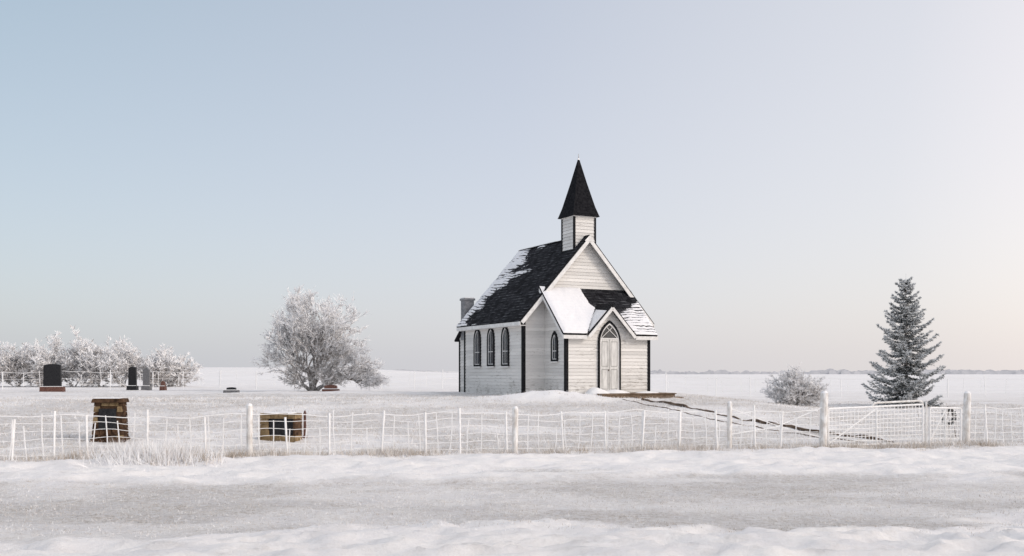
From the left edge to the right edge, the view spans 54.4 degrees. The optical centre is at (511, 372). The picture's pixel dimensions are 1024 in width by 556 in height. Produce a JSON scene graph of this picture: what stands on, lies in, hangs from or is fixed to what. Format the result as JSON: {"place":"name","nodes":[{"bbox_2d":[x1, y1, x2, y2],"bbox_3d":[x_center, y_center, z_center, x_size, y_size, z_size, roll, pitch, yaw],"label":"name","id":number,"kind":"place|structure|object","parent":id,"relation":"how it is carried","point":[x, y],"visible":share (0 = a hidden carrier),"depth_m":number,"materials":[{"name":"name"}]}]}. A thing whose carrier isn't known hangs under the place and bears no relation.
{"place":"outdoors","nodes":[
{"label":"outdoors","id":0,"kind":"place"},
{"bbox_2d":[0,367,1023,555],"bbox_3d":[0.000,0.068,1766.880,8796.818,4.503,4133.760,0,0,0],"label":"snow ground","id":1,"kind":"structure","parent":0,"point":[491,537],"depth_m":19.79,"materials":[{"name":"white snow"}]},
{"bbox_2d":[39,364,65,391],"bbox_3d":[-27.000,0.390,58.500,1.359,1.770,0.459,0,0,-6],"label":"headstone","id":2,"kind":"object","parent":1,"relation":"on","point":[52,377],"visible":0.86,"depth_m":58.38,"materials":[{"name":"black stone"}]},
{"bbox_2d":[0,325,204,386],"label":"frosted shrub row","id":3,"kind":"object","parent":1,"relation":"on","point":[116,359],"visible":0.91,"depth_m":76.50,"materials":[{"name":"white plant"}]},
{"bbox_2d":[90,398,130,441],"bbox_3d":[-11.050,1.325,27.400,0.933,1.250,0.713,0,0,-7],"label":"stone cairn monument","id":4,"kind":"object","parent":1,"relation":"on","point":[115,407],"visible":0.85,"depth_m":27.11,"materials":[{"name":"beige stone"}]},
{"bbox_2d":[126,367,138,389],"bbox_3d":[-24.200,0.466,63.500,0.659,1.650,0.439,0,0,0],"label":"headstone","id":5,"kind":"object","parent":1,"relation":"on","point":[132,378],"visible":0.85,"depth_m":63.40,"materials":[{"name":"black stone"}]},
{"bbox_2d":[141,368,151,389],"bbox_3d":[-23.200,0.502,63.200,0.579,1.570,0.439,0,0,0],"label":"headstone","id":6,"kind":"object","parent":1,"relation":"on","point":[146,380],"visible":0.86,"depth_m":63.10,"materials":[{"name":"grey stone"}]},
{"bbox_2d":[159,381,166,389],"bbox_3d":[-21.900,0.916,62.500,0.359,0.750,0.439,0,0,0],"label":"headstone","id":7,"kind":"object","parent":1,"relation":"on","point":[163,386],"visible":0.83,"depth_m":62.40,"materials":[{"name":"red stone"}]},
{"bbox_2d":[0,370,458,389],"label":"wire fence","id":8,"kind":"object","parent":1,"relation":"on","point":[220,371],"visible":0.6,"depth_m":65.58,"materials":[{"name":"white metal"}]},
{"bbox_2d":[223,387,239,392],"bbox_3d":[-15.500,1.048,55.000,0.818,0.450,0.488,0,0,0],"label":"headstone","id":9,"kind":"object","parent":1,"relation":"on","point":[230,389],"visible":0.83,"depth_m":54.77,"materials":[{"name":"black stone"}]},
{"bbox_2d":[260,412,301,441],"bbox_3d":[-6.470,1.556,27.900,1.040,0.865,0.520,0,0,10],"label":"stone block monument","id":10,"kind":"object","parent":1,"relation":"on","point":[266,421],"visible":0.84,"depth_m":27.71,"materials":[{"name":"beige stone"}]},
{"bbox_2d":[302,411,305,437],"bbox_3d":[-5.950,1.540,28.600,0.160,0.880,0.140,0,0,0],"label":"grave marker","id":11,"kind":"object","parent":1,"relation":"on","point":[304,434],"visible":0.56,"depth_m":28.57,"materials":[{"name":"white stone"}]},
{"bbox_2d":[249,283,389,390],"bbox_3d":[-11.042,-1.942,58.393,8.309,6.502,6.270,0,0,0],"label":"frosted tree","id":12,"kind":"object","parent":1,"relation":"on","point":[295,324],"visible":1,"depth_m":57.20,"materials":[{"name":"white plant"}]},
{"bbox_2d":[322,385,339,390],"bbox_3d":[-10.100,1.000,55.500,0.938,0.600,0.538,0,0,0],"label":"headstone","id":13,"kind":"object","parent":1,"relation":"on","point":[330,387],"visible":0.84,"depth_m":55.35,"materials":[{"name":"red stone"}]},
{"bbox_2d":[0,401,817,460],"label":"wire fence","id":14,"kind":"object","parent":1,"relation":"on","point":[249,424],"visible":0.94,"depth_m":24.69,"materials":[{"name":"white metal"}]},
{"bbox_2d":[0,389,1023,540],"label":"frosted grass","id":15,"kind":"structure","parent":1,"relation":"on","point":[168,455],"depth_m":24.67,"materials":[{"name":"white plant"}]},
{"bbox_2d":[454,154,682,398],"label":"wooden church","id":16,"kind":"structure","parent":1,"relation":"on","point":[566,312],"depth_m":45.88,"materials":[{"name":"white paint"}]},
{"bbox_2d":[473,330,480,367],"bbox_3d":[-1.727,-1.230,49.342,0.100,2.000,0.880,0,0,-27],"label":"side window","id":17,"kind":"structure","parent":16,"relation":"in","point":[477,336],"depth_m":49.36,"materials":[{"name":"black glass"}]},
{"bbox_2d":[486,329,494,367],"bbox_3d":[-1.029,-1.230,47.947,0.100,2.000,0.880,0,0,-27],"label":"side window","id":18,"kind":"structure","parent":16,"relation":"in","point":[490,334],"depth_m":47.95,"materials":[{"name":"black glass"}]},
{"bbox_2d":[500,327,509,366],"bbox_3d":[-0.327,-1.230,46.543,0.100,2.000,0.880,0,0,-27],"label":"side window","id":19,"kind":"structure","parent":16,"relation":"in","point":[505,335],"depth_m":46.55,"materials":[{"name":"black glass"}]},
{"bbox_2d":[550,331,558,362],"bbox_3d":[1.895,-1.140,44.557,0.100,1.420,0.700,0,0,-27],"label":"porch window","id":20,"kind":"structure","parent":16,"relation":"in","point":[554,338],"depth_m":44.55,"materials":[{"name":"black glass"}]},
{"bbox_2d":[598,320,620,390],"bbox_3d":[4.373,-0.700,44.678,1.180,3.260,0.100,0,0,-27],"label":"arched door","id":21,"kind":"structure","parent":16,"relation":"in","point":[609,339],"depth_m":44.67,"materials":[{"name":"white wood"}]},
{"bbox_2d":[396,368,1023,373],"bbox_3d":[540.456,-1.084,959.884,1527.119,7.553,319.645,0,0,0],"label":"distant tree line","id":22,"kind":"object","parent":1,"relation":"on","point":[844,371],"visible":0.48,"depth_m":814.86,"materials":[{"name":"grey plant"}]},
{"bbox_2d":[623,398,892,442],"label":"footpath","id":23,"kind":"structure","parent":1,"relation":"on","point":[764,422],"depth_m":33.63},
{"bbox_2d":[759,362,829,405],"bbox_3d":[13.075,0.601,46.067,3.237,2.218,2.854,0,0,0],"label":"frosted bush","id":24,"kind":"object","parent":1,"relation":"on","point":[794,383],"visible":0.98,"depth_m":45.54,"materials":[{"name":"white plant"}]},
{"bbox_2d":[819,391,827,446],"bbox_3d":[8.370,1.371,26.750,0.240,1.742,0.208,0,0,0],"label":"gate post","id":25,"kind":"object","parent":1,"relation":"on","point":[823,425],"visible":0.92,"depth_m":26.67,"materials":[{"name":"white wood"}]},
{"bbox_2d":[733,407,821,437],"bbox_3d":[7.011,1.340,26.438,2.638,0.830,0.034,0,0,-11],"label":"brace wire","id":26,"kind":"object","parent":25,"relation":"attached to","point":[776,425],"visible":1,"depth_m":26.42,"materials":[{"name":"white metal"}]},
{"bbox_2d":[827,400,923,446],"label":"wire gate","id":27,"kind":"structure","parent":25,"relation":"attached to","point":[872,406],"depth_m":27.32,"materials":[{"name":"white metal"}]},
{"bbox_2d":[650,372,1023,397],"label":"wire fence","id":28,"kind":"object","parent":1,"relation":"on","point":[889,378],"visible":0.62,"depth_m":63.91,"materials":[{"name":"white metal"}]},
{"bbox_2d":[860,276,946,407],"bbox_3d":[18.073,-1.367,46.007,3.807,6.379,4.404,0,0,22],"label":"spruce tree","id":29,"kind":"object","parent":1,"relation":"on","point":[904,349],"visible":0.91,"depth_m":45.66,"materials":[{"name":"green plant"}]},
{"bbox_2d":[917,402,926,443],"bbox_3d":[11.499,1.484,27.922,0.294,1.300,0.060,0,0,0],"label":"latch post","id":30,"kind":"object","parent":1,"relation":"on","point":[925,435],"visible":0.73,"depth_m":27.91,"materials":[{"name":"white metal"}]},
{"bbox_2d":[929,407,961,443],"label":"wire gate","id":31,"kind":"structure","parent":1,"relation":"on","point":[944,429],"depth_m":28.13,"materials":[{"name":"white metal"}]},
{"bbox_2d":[941,406,956,435],"bbox_3d":[13.602,1.567,31.000,0.448,1.048,0.450,0,0,45],"label":"wreath stand","id":32,"kind":"object","parent":1,"relation":"on","point":[953,417],"visible":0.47,"depth_m":30.98,"materials":[{"name":"metal"}]},
{"bbox_2d":[962,391,970,442],"bbox_3d":[12.970,1.394,28.400,0.234,1.711,0.200,0,0,0],"label":"gate post","id":33,"kind":"object","parent":1,"relation":"on","point":[966,413],"visible":0.91,"depth_m":28.32,"materials":[{"name":"white wood"}]},
{"bbox_2d":[970,405,1023,442],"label":"wire fence","id":34,"kind":"object","parent":1,"relation":"on","point":[985,419],"visible":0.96,"depth_m":28.60,"materials":[{"name":"white metal"}]},
{"bbox_2d":[0,0,1023,372],"label":"sky","id":35,"kind":"structure","parent":0,"point":[762,177],"materials":[{"name":"blue"}]}
]}

